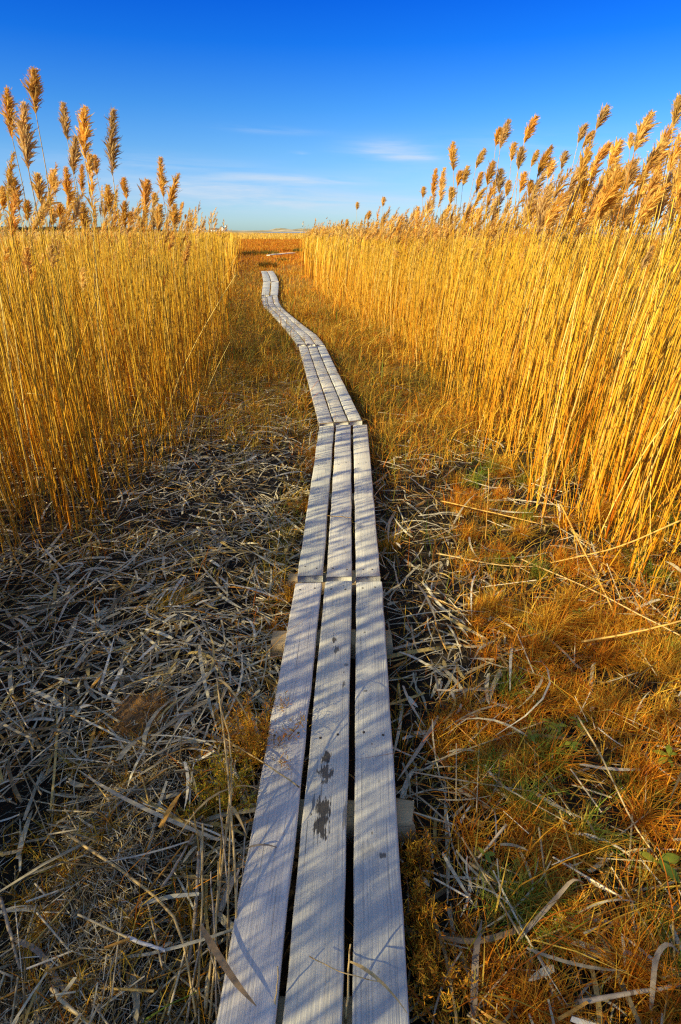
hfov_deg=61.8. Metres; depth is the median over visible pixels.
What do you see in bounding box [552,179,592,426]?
reed
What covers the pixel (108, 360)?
reed
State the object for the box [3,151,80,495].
reed
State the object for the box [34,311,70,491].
reed
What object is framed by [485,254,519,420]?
reed
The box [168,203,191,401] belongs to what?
reed
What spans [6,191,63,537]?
reed
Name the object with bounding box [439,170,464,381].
reed
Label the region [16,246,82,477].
reed
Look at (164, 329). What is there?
reed
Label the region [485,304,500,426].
reed
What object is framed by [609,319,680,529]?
reed
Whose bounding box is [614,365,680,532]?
reed
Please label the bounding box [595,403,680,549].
reed
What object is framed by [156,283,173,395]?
reed
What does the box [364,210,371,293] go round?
reed
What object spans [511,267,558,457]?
reed
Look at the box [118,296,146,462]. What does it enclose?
reed
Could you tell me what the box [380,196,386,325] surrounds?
reed
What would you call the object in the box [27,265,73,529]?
reed
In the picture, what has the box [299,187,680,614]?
reeds
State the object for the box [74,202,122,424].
reed
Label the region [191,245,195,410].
reed
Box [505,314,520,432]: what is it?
reed
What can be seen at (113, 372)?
reed
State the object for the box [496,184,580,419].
reed
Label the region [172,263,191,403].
reed
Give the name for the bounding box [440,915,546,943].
dead leaf
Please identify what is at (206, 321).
reed
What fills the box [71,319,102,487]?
reed
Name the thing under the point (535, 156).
reed
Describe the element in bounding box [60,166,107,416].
reed
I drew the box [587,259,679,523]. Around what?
reed
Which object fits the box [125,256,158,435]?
reed
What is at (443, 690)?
reed stalk
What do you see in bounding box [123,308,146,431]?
reed
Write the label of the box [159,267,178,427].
reed
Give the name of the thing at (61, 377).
reed
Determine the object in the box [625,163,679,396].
reed
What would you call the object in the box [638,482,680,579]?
reed
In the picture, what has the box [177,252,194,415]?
reed
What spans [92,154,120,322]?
reed
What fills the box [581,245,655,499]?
reed
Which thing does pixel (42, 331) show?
reed
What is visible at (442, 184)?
reed
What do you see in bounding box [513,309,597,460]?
reed
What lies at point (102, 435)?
reed
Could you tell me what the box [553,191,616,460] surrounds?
reed
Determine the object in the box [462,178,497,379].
reed
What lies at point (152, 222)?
reed
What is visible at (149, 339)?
reed
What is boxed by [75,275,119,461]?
reed
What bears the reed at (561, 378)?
on the ground at (396, 626)
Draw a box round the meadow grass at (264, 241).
[137,232,308,251]
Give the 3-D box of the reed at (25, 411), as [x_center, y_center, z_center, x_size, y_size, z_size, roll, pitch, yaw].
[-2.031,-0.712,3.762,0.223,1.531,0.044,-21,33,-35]
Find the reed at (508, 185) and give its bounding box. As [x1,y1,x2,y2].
[483,180,512,400]
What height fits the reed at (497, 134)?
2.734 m
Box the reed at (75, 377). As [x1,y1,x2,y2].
[64,258,88,485]
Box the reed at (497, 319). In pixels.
[478,238,515,410]
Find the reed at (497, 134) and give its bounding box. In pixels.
[464,126,502,388]
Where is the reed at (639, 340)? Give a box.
[595,211,680,497]
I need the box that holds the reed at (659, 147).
[576,136,669,478]
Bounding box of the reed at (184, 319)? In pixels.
[183,256,189,401]
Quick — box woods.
[0,226,176,231]
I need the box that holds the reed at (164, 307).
[157,245,172,387]
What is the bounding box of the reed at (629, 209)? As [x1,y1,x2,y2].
[551,185,646,467]
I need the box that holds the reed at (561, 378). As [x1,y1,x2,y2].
[535,220,600,512]
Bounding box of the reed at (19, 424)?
[0,293,43,541]
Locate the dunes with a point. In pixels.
(285, 230)
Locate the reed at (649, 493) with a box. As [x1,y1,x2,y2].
[628,386,680,576]
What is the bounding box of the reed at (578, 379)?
[559,242,608,491]
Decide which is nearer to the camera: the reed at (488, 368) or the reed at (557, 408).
the reed at (557, 408)
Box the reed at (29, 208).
[21,199,39,307]
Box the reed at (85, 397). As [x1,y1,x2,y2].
[72,273,102,501]
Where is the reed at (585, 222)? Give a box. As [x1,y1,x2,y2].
[530,214,596,450]
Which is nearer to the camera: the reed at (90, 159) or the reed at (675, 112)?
the reed at (675, 112)
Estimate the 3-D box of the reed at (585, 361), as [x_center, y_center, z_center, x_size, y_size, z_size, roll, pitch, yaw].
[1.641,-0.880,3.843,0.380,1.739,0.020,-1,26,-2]
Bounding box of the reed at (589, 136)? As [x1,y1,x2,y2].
[506,129,595,402]
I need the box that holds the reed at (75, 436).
[47,333,97,526]
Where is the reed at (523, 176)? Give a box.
[497,171,528,357]
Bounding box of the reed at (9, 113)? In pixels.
[0,85,70,432]
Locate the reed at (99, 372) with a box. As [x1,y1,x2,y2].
[96,280,110,453]
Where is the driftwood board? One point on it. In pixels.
(278, 254)
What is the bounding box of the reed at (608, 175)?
[535,158,624,462]
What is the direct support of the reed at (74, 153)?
on the ground at (396, 626)
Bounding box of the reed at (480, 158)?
[438,147,487,365]
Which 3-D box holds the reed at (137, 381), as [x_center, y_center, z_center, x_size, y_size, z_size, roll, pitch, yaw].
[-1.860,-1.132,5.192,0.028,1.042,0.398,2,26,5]
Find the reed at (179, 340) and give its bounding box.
[174,283,186,397]
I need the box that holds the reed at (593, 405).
[551,290,662,501]
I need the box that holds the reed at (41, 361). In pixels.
[24,285,67,464]
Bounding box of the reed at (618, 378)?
[591,268,645,496]
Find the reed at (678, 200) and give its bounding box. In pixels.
[591,174,680,528]
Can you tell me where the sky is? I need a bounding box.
[0,0,680,229]
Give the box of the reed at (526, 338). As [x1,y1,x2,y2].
[509,266,538,433]
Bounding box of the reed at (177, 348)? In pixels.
[170,267,182,404]
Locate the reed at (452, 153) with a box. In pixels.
[448,141,457,394]
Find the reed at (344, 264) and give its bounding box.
[344,219,348,292]
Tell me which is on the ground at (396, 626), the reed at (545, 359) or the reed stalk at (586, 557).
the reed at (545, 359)
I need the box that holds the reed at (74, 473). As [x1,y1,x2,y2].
[40,310,80,496]
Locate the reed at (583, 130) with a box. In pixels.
[527,122,590,363]
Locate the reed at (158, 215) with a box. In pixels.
[152,202,174,436]
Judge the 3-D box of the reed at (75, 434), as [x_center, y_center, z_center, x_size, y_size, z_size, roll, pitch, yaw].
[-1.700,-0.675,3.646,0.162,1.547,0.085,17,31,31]
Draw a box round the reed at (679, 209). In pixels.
[606,201,680,462]
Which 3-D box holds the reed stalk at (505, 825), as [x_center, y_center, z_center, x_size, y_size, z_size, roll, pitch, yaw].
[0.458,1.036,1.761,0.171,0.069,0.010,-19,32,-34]
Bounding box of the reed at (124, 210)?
[119,200,136,335]
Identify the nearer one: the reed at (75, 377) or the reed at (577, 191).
the reed at (75, 377)
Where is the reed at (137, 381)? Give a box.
[117,335,151,432]
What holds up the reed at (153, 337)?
on the ground at (396, 626)
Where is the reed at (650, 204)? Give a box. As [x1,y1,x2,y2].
[535,181,671,530]
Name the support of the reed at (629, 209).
on the ground at (396, 626)
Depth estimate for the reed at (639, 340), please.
3.65 m
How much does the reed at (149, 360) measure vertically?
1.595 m
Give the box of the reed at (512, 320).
[492,238,536,421]
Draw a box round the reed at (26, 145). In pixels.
[7,99,92,517]
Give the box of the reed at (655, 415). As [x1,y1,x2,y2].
[620,339,680,550]
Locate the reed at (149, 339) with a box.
[140,231,160,433]
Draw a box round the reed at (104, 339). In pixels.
[90,213,124,462]
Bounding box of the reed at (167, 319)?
[160,230,175,398]
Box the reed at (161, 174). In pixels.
[156,157,189,408]
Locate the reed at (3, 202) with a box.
[0,186,34,389]
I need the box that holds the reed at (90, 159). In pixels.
[84,154,117,376]
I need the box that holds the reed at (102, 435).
[101,356,116,499]
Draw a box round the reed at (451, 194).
[442,186,456,370]
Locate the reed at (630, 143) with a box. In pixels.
[607,131,636,334]
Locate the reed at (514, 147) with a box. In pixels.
[493,142,517,329]
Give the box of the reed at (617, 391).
[578,234,679,523]
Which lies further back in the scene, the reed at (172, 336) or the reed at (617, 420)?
the reed at (172, 336)
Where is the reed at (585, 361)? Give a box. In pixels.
[536,239,640,498]
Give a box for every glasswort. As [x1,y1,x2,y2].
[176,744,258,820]
[205,684,310,769]
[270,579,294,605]
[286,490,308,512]
[298,455,318,474]
[344,933,352,958]
[398,825,445,879]
[401,866,450,954]
[404,922,448,971]
[406,930,478,1023]
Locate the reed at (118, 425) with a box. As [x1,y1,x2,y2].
[96,345,129,496]
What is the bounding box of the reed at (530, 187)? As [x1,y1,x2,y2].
[507,178,535,372]
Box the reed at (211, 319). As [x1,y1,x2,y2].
[206,254,217,376]
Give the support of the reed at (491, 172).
on the ground at (396, 626)
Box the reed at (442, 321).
[436,248,450,384]
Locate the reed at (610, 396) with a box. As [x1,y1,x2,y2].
[588,270,646,497]
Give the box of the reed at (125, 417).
[119,363,133,463]
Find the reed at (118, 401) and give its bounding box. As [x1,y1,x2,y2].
[107,353,135,451]
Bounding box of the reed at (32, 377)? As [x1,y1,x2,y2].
[0,286,68,486]
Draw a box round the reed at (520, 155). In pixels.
[489,146,527,444]
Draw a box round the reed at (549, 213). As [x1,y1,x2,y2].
[504,192,565,460]
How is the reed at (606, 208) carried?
on the ground at (396, 626)
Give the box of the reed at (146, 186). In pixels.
[137,178,166,449]
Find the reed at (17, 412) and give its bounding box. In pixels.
[0,335,38,512]
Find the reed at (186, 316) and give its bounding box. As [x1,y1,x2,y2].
[173,246,195,370]
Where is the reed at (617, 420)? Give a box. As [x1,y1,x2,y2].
[577,331,680,512]
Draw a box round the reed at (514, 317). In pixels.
[500,219,536,421]
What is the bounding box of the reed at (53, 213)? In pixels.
[48,205,63,299]
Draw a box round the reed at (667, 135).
[572,121,677,470]
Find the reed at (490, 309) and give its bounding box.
[473,201,516,404]
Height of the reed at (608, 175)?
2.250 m
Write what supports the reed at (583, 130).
on the ground at (396, 626)
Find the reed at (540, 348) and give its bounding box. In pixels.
[519,237,565,450]
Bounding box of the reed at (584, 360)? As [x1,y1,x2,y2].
[560,260,612,471]
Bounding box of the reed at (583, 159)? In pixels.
[506,140,595,445]
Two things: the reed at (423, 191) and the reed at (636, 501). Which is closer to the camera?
the reed at (636, 501)
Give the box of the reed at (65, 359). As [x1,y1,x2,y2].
[36,257,100,507]
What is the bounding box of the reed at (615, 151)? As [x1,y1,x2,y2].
[533,137,626,461]
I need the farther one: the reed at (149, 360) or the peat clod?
the reed at (149, 360)
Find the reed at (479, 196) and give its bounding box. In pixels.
[443,186,487,388]
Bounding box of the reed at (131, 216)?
[127,212,136,290]
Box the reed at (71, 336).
[41,223,104,459]
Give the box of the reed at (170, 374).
[161,280,175,431]
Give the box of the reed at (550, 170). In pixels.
[513,158,557,402]
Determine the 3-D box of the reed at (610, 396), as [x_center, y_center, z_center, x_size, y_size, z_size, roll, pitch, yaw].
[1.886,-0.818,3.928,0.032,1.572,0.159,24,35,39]
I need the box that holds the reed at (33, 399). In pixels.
[0,277,90,521]
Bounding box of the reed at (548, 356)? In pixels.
[526,233,580,463]
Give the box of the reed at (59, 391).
[32,252,87,500]
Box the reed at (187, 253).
[181,240,192,428]
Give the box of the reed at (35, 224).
[31,197,71,477]
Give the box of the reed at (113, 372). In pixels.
[100,300,127,452]
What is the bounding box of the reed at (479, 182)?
[454,171,484,380]
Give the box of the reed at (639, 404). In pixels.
[608,288,680,513]
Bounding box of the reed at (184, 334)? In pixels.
[177,273,194,408]
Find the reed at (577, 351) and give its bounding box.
[555,228,598,465]
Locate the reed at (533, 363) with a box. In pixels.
[514,237,564,455]
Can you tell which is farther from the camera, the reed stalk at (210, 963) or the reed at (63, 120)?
the reed at (63, 120)
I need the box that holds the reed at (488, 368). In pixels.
[471,308,516,415]
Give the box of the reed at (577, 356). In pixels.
[552,226,611,488]
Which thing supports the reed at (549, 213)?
on the ground at (396, 626)
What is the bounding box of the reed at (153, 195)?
[151,191,160,296]
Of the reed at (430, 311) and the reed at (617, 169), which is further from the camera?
the reed at (430, 311)
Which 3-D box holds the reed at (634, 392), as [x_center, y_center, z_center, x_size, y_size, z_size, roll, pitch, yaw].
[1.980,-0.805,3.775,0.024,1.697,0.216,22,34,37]
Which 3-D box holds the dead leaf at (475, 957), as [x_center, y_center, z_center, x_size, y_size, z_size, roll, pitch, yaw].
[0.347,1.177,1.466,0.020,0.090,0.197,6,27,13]
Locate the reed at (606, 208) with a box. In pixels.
[539,168,629,466]
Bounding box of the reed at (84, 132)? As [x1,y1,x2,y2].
[71,104,129,485]
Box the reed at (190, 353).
[163,275,235,432]
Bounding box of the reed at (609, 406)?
[575,269,658,512]
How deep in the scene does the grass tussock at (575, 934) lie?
1.59 m
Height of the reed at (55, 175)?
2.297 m
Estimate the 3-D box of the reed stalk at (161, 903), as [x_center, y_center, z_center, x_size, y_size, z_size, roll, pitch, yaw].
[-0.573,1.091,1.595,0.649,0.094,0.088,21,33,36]
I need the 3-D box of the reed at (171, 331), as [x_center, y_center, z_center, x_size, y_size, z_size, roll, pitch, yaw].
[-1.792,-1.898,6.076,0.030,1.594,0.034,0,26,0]
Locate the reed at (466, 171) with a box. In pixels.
[443,165,471,358]
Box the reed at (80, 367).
[56,246,103,468]
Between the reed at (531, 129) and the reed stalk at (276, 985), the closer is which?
the reed stalk at (276, 985)
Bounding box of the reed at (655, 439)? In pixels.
[626,341,680,549]
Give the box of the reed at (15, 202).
[2,190,67,465]
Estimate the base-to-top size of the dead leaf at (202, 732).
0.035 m
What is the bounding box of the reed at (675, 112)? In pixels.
[603,91,680,462]
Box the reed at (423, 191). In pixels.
[419,186,427,287]
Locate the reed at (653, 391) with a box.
[610,316,680,529]
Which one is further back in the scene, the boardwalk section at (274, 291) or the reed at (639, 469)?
the boardwalk section at (274, 291)
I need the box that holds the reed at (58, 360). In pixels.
[43,233,79,489]
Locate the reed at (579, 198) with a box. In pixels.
[547,151,591,364]
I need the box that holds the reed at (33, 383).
[0,274,70,508]
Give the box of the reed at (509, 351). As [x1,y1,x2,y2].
[491,247,544,430]
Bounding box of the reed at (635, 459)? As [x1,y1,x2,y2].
[621,336,674,513]
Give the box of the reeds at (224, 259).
[0,204,242,563]
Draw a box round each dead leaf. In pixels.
[9,936,84,1012]
[181,723,263,756]
[200,925,255,1005]
[218,870,239,910]
[397,715,438,780]
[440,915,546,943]
[460,640,531,676]
[470,920,481,1023]
[517,879,583,941]
[526,732,575,740]
[649,942,678,1010]
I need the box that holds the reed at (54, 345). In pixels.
[42,275,77,450]
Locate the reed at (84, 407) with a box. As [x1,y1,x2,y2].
[67,275,104,520]
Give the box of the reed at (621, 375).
[587,274,658,482]
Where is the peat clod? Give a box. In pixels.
[107,686,193,740]
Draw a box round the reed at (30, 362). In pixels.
[19,272,52,498]
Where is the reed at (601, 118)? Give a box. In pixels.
[524,103,612,408]
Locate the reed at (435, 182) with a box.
[425,167,438,372]
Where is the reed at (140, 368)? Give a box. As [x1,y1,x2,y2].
[129,261,152,462]
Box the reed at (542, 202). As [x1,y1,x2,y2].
[489,185,553,420]
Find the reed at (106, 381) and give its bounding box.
[94,275,118,473]
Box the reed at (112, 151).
[103,107,147,468]
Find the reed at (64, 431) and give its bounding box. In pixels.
[55,308,78,535]
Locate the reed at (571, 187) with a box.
[496,180,578,427]
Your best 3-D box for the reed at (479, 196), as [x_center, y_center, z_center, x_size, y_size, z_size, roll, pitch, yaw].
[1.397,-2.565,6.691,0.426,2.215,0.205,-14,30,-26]
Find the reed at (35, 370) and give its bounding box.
[7,233,62,498]
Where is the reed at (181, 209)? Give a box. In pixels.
[178,201,194,357]
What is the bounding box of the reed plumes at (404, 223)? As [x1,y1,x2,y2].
[301,138,680,485]
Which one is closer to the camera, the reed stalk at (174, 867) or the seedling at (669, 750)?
the reed stalk at (174, 867)
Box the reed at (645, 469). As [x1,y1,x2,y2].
[617,374,680,552]
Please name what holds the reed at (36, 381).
on the ground at (396, 626)
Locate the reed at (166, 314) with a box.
[163,274,179,378]
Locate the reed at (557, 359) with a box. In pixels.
[536,240,589,467]
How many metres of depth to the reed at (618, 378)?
3.78 m
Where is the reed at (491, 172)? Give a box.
[459,159,499,407]
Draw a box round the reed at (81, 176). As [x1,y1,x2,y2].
[76,162,104,365]
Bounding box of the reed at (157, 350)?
[147,273,163,402]
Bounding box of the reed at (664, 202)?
[571,172,674,472]
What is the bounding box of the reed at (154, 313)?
[153,286,157,346]
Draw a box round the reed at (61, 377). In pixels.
[41,257,81,485]
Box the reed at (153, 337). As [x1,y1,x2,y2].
[140,265,163,417]
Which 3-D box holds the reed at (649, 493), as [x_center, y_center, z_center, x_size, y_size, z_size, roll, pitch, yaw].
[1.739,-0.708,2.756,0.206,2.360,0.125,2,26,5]
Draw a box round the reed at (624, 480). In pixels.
[604,369,680,542]
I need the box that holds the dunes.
[177,228,671,231]
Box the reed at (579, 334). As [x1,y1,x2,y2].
[549,262,601,441]
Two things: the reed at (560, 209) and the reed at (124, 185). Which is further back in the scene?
the reed at (124, 185)
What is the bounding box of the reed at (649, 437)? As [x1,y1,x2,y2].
[613,324,680,558]
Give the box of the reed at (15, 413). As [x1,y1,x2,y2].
[0,339,40,524]
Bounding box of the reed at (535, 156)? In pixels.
[493,149,541,352]
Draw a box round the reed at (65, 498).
[36,296,72,535]
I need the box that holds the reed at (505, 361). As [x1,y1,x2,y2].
[482,253,543,458]
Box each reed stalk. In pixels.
[0,896,20,970]
[50,986,87,1023]
[65,832,196,1017]
[102,779,141,821]
[123,934,165,951]
[160,834,193,889]
[176,711,263,960]
[178,392,199,481]
[185,851,199,975]
[185,923,202,1021]
[191,824,203,1002]
[192,804,203,910]
[204,799,229,1013]
[207,944,220,998]
[208,861,218,1023]
[210,872,217,1017]
[216,678,249,918]
[217,733,299,787]
[219,794,229,946]
[219,817,222,873]
[225,760,235,847]
[242,822,276,876]
[274,966,278,1004]
[309,956,377,981]
[345,944,406,1023]
[427,595,472,613]
[434,688,490,691]
[436,553,532,566]
[440,500,546,525]
[468,861,515,893]
[469,823,507,870]
[485,468,488,539]
[497,652,534,702]
[521,558,679,635]
[551,519,680,562]
[559,503,617,620]
[576,715,680,869]
[577,983,680,1004]
[581,620,680,642]
[619,948,674,970]
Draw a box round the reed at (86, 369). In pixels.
[62,261,107,456]
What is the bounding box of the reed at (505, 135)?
[462,118,512,410]
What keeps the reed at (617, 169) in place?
on the ground at (396, 626)
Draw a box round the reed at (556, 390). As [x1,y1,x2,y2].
[541,275,584,470]
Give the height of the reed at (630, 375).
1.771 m
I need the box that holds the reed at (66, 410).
[61,294,97,528]
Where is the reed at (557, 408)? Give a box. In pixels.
[538,303,575,500]
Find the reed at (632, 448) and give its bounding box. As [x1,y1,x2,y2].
[607,283,680,523]
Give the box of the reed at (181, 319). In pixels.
[176,259,188,392]
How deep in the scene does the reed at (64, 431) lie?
3.42 m
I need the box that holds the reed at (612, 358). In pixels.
[572,159,680,511]
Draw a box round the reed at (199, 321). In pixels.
[199,265,205,383]
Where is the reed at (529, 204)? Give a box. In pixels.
[481,187,539,407]
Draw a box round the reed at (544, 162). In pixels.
[482,143,556,435]
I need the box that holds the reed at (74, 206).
[72,199,91,323]
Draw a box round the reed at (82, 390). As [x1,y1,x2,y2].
[65,279,98,494]
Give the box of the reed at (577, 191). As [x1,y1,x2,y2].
[501,173,589,423]
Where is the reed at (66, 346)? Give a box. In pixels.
[54,266,89,458]
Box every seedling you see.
[478,847,494,874]
[525,729,539,751]
[541,718,552,733]
[549,722,566,736]
[564,740,581,752]
[569,717,584,732]
[639,851,679,882]
[652,745,676,767]
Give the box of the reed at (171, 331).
[164,262,180,393]
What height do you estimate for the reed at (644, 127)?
2.412 m
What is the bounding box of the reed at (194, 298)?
[192,232,199,383]
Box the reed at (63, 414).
[39,298,85,508]
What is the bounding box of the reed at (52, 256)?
[46,244,93,471]
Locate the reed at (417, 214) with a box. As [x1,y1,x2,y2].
[414,206,423,335]
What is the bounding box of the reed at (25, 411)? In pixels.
[6,279,43,510]
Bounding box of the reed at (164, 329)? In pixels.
[154,262,173,400]
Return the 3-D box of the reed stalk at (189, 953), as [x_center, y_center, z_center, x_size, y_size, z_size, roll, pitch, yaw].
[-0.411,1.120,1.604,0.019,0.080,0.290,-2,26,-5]
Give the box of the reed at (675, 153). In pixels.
[589,130,680,493]
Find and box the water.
[260,232,666,234]
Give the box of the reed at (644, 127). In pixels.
[550,108,661,491]
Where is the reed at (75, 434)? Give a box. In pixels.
[52,309,91,512]
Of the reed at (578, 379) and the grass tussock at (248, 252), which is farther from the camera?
the grass tussock at (248, 252)
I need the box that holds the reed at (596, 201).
[533,179,610,464]
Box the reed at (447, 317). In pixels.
[437,247,464,387]
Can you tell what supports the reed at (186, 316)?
on the ground at (396, 626)
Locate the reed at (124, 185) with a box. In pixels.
[119,177,165,359]
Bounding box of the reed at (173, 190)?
[163,172,181,422]
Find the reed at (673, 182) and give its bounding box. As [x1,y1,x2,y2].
[596,166,680,468]
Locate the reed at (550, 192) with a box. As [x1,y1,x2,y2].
[482,184,554,423]
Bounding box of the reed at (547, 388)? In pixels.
[525,250,573,506]
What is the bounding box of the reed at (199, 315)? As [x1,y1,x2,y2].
[190,246,210,375]
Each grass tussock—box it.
[143,583,206,614]
[239,248,260,254]
[255,260,284,267]
[260,249,279,253]
[262,614,287,632]
[291,247,301,252]
[300,442,333,459]
[377,533,401,556]
[411,691,508,769]
[456,712,556,793]
[458,584,528,635]
[483,774,614,909]
[487,629,620,734]
[492,864,615,983]
[519,580,650,669]
[552,659,674,758]
[570,601,680,679]
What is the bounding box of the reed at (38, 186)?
[29,171,88,435]
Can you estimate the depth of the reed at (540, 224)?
4.86 m
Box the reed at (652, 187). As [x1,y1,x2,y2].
[564,163,663,472]
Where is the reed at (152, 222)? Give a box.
[149,204,166,343]
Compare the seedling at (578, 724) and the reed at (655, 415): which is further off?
the reed at (655, 415)
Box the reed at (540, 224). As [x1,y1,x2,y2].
[490,206,551,426]
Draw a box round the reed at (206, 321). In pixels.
[200,261,211,374]
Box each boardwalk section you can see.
[216,581,415,1023]
[261,271,277,282]
[261,282,278,299]
[262,296,324,350]
[287,425,379,594]
[299,346,361,430]
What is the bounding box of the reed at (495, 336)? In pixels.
[475,234,519,429]
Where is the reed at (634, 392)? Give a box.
[608,250,678,505]
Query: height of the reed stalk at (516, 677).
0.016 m
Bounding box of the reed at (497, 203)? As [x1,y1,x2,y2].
[446,190,504,398]
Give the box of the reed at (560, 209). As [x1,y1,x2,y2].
[496,191,571,447]
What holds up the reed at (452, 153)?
on the ground at (396, 626)
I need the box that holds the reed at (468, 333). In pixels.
[456,271,487,399]
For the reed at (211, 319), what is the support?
on the ground at (396, 626)
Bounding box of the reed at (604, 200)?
[551,179,620,476]
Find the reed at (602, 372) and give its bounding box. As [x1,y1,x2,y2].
[576,267,638,477]
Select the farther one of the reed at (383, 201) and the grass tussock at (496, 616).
the reed at (383, 201)
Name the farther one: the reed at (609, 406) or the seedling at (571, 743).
the reed at (609, 406)
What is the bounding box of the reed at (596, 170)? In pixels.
[524,153,606,452]
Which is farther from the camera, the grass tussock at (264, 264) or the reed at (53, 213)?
the grass tussock at (264, 264)
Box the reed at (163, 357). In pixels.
[161,262,171,433]
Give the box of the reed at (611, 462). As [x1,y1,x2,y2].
[593,295,680,525]
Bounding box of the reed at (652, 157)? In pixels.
[558,149,660,487]
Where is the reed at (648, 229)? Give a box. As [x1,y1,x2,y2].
[614,160,678,341]
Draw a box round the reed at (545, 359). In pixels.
[526,206,546,500]
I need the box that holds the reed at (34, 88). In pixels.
[20,66,94,477]
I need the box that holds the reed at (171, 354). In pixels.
[159,260,181,423]
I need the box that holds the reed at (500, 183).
[486,168,506,404]
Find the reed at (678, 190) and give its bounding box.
[606,180,680,530]
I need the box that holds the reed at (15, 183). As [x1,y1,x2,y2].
[3,170,69,414]
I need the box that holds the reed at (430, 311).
[428,235,440,385]
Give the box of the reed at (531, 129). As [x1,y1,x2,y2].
[466,112,540,421]
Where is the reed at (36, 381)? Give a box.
[18,255,57,514]
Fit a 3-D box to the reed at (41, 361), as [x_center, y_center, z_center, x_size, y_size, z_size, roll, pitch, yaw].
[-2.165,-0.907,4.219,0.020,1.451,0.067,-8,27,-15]
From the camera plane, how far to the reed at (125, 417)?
4.67 m
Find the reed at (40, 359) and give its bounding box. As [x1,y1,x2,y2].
[31,280,59,485]
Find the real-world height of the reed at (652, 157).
2.220 m
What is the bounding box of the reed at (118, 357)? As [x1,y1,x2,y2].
[111,258,128,451]
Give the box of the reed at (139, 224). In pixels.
[136,216,167,409]
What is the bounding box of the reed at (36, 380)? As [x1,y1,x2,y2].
[12,253,54,485]
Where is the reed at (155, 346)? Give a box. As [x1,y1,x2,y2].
[146,249,166,430]
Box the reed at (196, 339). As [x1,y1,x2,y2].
[190,286,200,383]
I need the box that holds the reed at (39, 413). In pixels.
[25,308,64,534]
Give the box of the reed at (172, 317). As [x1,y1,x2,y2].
[163,236,182,394]
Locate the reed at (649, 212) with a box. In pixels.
[568,182,658,446]
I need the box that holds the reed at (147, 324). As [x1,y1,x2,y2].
[124,252,172,401]
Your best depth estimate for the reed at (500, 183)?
5.30 m
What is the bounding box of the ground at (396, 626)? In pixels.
[0,230,680,1023]
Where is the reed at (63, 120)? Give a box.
[58,100,118,422]
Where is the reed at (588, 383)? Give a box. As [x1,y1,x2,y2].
[563,318,614,460]
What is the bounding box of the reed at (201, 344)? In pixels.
[194,305,206,379]
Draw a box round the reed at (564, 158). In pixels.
[529,150,570,390]
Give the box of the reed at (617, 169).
[567,165,624,469]
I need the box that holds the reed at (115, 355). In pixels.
[91,256,132,436]
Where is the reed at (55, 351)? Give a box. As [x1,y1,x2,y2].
[51,280,72,449]
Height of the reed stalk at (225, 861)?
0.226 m
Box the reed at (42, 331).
[29,235,85,487]
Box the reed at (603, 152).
[506,140,614,449]
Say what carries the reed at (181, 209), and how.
on the ground at (396, 626)
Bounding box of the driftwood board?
[266,253,293,255]
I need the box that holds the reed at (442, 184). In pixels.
[432,167,446,377]
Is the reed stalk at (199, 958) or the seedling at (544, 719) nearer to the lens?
the reed stalk at (199, 958)
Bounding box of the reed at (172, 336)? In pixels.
[161,256,180,389]
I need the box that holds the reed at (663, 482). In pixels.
[642,421,680,553]
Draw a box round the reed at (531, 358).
[517,266,549,446]
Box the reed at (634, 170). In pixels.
[586,157,642,436]
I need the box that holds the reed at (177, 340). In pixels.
[168,261,188,413]
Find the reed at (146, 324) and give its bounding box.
[140,253,161,426]
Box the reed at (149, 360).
[144,259,164,465]
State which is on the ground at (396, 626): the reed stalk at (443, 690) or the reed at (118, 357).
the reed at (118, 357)
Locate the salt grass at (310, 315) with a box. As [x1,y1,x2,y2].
[0,247,680,1023]
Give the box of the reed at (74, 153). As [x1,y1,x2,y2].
[68,134,103,436]
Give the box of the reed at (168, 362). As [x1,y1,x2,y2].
[168,321,171,415]
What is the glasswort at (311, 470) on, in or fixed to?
on the ground at (396, 626)
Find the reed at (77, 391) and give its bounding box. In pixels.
[57,283,95,494]
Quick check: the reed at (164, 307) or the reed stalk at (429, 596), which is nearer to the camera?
the reed stalk at (429, 596)
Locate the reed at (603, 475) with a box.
[583,257,680,543]
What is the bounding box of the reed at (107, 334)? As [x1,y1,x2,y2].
[102,275,120,448]
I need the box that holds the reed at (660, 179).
[592,173,665,441]
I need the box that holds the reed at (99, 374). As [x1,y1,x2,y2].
[84,262,113,464]
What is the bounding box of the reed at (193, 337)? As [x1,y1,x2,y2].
[188,257,199,400]
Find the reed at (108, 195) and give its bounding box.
[100,184,142,420]
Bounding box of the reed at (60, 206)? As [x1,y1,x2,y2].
[53,203,89,389]
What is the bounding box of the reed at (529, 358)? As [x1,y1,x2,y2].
[507,241,563,460]
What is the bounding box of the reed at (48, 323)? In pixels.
[32,255,70,418]
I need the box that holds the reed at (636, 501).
[623,379,680,546]
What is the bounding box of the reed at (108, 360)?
[91,249,121,436]
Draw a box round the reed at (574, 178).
[492,165,584,448]
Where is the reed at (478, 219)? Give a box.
[444,206,483,402]
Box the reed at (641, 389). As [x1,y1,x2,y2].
[604,281,680,500]
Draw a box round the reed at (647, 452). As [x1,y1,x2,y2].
[620,360,680,532]
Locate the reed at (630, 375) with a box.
[588,264,676,503]
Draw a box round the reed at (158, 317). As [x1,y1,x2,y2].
[151,259,171,391]
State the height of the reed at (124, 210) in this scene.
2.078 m
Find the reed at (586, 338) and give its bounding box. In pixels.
[549,214,638,471]
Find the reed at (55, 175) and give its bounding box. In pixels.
[45,168,92,399]
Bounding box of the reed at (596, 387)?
[578,280,625,478]

